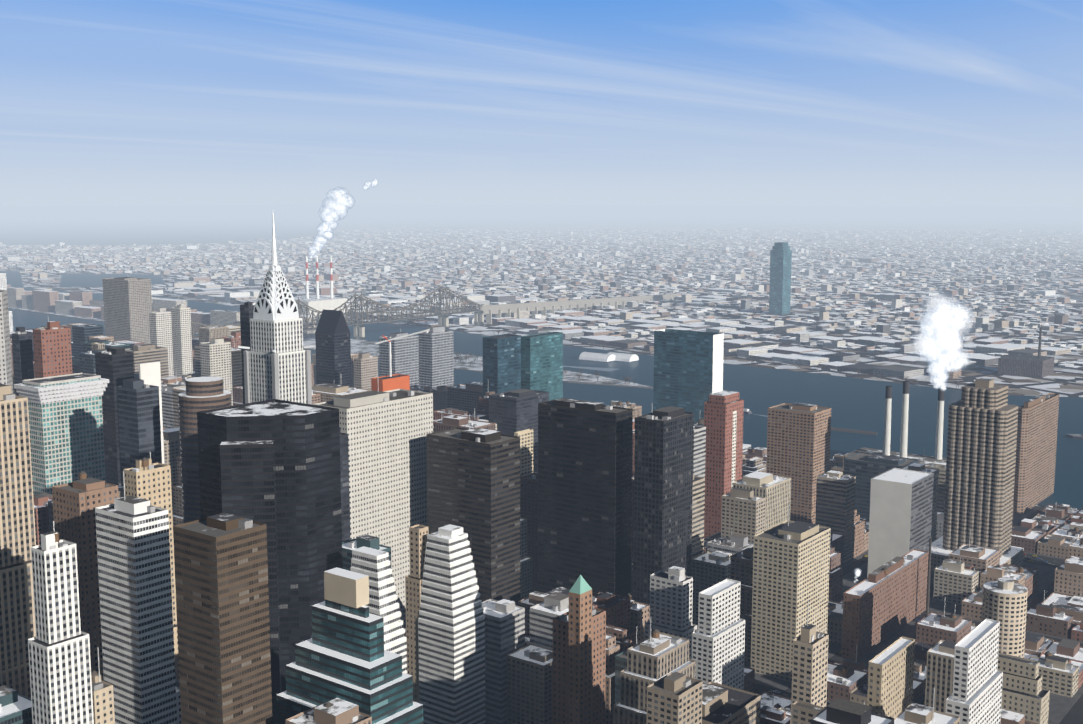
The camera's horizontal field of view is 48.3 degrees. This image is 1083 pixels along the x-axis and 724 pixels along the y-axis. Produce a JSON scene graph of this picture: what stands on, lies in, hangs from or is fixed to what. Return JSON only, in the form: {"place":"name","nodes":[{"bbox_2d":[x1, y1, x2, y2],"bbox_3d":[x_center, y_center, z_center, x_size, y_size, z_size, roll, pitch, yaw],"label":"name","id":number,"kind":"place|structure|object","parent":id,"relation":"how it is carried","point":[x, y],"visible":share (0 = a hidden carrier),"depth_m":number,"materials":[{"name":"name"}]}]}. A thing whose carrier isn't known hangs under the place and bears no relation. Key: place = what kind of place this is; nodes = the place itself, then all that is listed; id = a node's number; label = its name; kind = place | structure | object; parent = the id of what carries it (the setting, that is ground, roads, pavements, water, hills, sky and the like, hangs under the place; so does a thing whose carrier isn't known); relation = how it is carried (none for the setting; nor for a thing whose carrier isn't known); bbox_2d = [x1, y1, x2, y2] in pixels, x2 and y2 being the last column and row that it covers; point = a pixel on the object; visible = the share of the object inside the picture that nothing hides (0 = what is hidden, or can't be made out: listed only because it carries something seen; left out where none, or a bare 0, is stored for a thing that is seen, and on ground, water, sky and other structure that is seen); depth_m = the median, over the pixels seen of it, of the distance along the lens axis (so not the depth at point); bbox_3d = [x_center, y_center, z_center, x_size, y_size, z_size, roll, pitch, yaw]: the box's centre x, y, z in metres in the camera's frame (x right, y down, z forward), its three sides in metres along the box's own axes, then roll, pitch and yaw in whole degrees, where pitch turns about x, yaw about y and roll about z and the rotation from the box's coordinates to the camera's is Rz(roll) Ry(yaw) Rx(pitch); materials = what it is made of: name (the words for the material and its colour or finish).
{"place":"outdoors","nodes":[
{"label":"outdoors","id":0,"kind":"place"},
{"bbox_2d":[0,271,164,286],"bbox_3d":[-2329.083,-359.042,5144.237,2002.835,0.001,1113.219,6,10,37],"label":"river","id":1,"kind":"structure","parent":0,"point":[14,278],"depth_m":5087.81,"materials":[{"name":"liquid"}]},
{"bbox_2d":[364,180,377,189],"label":"smoke puff","id":2,"kind":"object","parent":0,"point":[373,183],"visible":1,"depth_m":3509.61,"materials":[{"name":"white"}]},
{"bbox_2d":[0,205,1082,506],"bbox_3d":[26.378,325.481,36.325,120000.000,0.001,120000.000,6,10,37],"label":"ground sheet","id":3,"kind":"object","parent":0,"point":[782,219],"visible":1,"depth_m":17015.78,"materials":[{"name":"grey"}]},
{"bbox_2d":[0,219,341,244],"bbox_3d":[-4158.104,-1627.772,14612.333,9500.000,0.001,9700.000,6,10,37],"label":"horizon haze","id":4,"kind":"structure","parent":3,"relation":"on","point":[142,232],"depth_m":12296.55,"materials":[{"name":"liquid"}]},
{"bbox_2d":[8,306,652,388],"bbox_3d":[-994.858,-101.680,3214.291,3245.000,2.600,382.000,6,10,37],"label":"island","id":5,"kind":"structure","parent":3,"relation":"on","point":[364,346],"depth_m":2453.29,"materials":[{"name":"grey"}]},
{"bbox_2d":[365,316,959,388],"bbox_3d":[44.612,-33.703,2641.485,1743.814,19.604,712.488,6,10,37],"label":"trees","id":6,"kind":"object","parent":5,"relation":"on","point":[581,370],"visible":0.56,"depth_m":2408.49,"materials":[{"name":"plant"}]},
{"bbox_2d":[152,286,676,339],"bbox_3d":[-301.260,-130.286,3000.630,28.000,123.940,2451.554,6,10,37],"label":"bridge","id":7,"kind":"structure","parent":3,"relation":"on","point":[488,311],"depth_m":3075.98,"materials":[{"name":"metal"}]},
{"bbox_2d":[0,228,1082,439],"bbox_3d":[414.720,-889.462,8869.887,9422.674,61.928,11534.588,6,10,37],"label":"distant buildings","id":8,"kind":"structure","parent":3,"relation":"on","point":[906,277],"depth_m":4822.41,"materials":[{"name":"concrete"}]},
{"bbox_2d":[0,0,1082,206],"label":"sky","id":9,"kind":"structure","parent":0,"point":[883,103],"materials":[{"name":"blue"}]},
{"bbox_2d":[8,287,1082,508],"bbox_3d":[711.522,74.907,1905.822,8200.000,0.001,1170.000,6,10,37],"label":"river","id":10,"kind":"structure","parent":0,"point":[855,403],"depth_m":2032.01,"materials":[{"name":"liquid"}]},
{"bbox_2d":[486,510,1082,723],"bbox_3d":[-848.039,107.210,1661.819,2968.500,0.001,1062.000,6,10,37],"label":"pavement","id":11,"kind":"structure","parent":0,"point":[1060,706],"depth_m":919.90,"materials":[{"name":"grey concrete"}]},
{"bbox_2d":[0,214,1082,723],"bbox_3d":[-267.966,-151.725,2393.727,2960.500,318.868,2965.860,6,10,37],"label":"city","id":12,"kind":"object","parent":11,"relation":"on","point":[258,514],"visible":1,"depth_m":836.48,"materials":[{"name":"concrete"}]},
{"bbox_2d":[308,188,354,258],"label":"smoke plume","id":13,"kind":"object","parent":12,"relation":"on","point":[337,206],"visible":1,"depth_m":3493.99,"materials":[{"name":"white"}]},
{"bbox_2d":[854,569,860,582],"bbox_3d":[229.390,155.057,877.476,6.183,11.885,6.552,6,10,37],"label":"steam","id":14,"kind":"object","parent":12,"relation":"on","point":[857,572],"visible":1,"depth_m":876.00,"materials":[{"name":"white"}]},
{"bbox_2d":[911,292,975,390],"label":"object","id":15,"kind":"object","parent":12,"relation":"attached to","point":[939,322],"visible":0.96,"depth_m":1273.01,"materials":[{"name":"white"}]},
{"bbox_2d":[936,332,970,372],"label":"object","id":16,"kind":"object","parent":15,"relation":"attached to","point":[950,353],"visible":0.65,"depth_m":1270.25,"materials":[{"name":"white"}]},
{"bbox_2d":[486,506,1082,723],"bbox_3d":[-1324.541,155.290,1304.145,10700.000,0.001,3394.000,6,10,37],"label":"manhattan road","id":17,"kind":"structure","parent":0,"point":[1074,715],"depth_m":975.46,"materials":[{"name":"grey asphalt"}]},
{"bbox_2d":[487,525,1081,723],"bbox_3d":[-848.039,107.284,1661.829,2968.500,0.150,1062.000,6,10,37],"label":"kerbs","id":18,"kind":"structure","parent":17,"relation":"on","point":[975,621],"depth_m":911.77,"materials":[{"name":"grey concrete"}]},
{"bbox_2d":[754,510,1053,702],"bbox_3d":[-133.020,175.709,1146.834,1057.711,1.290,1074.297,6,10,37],"label":"cars","id":19,"kind":"object","parent":17,"relation":"on","point":[840,652],"depth_m":1019.98,"materials":[{"name":"metal"}]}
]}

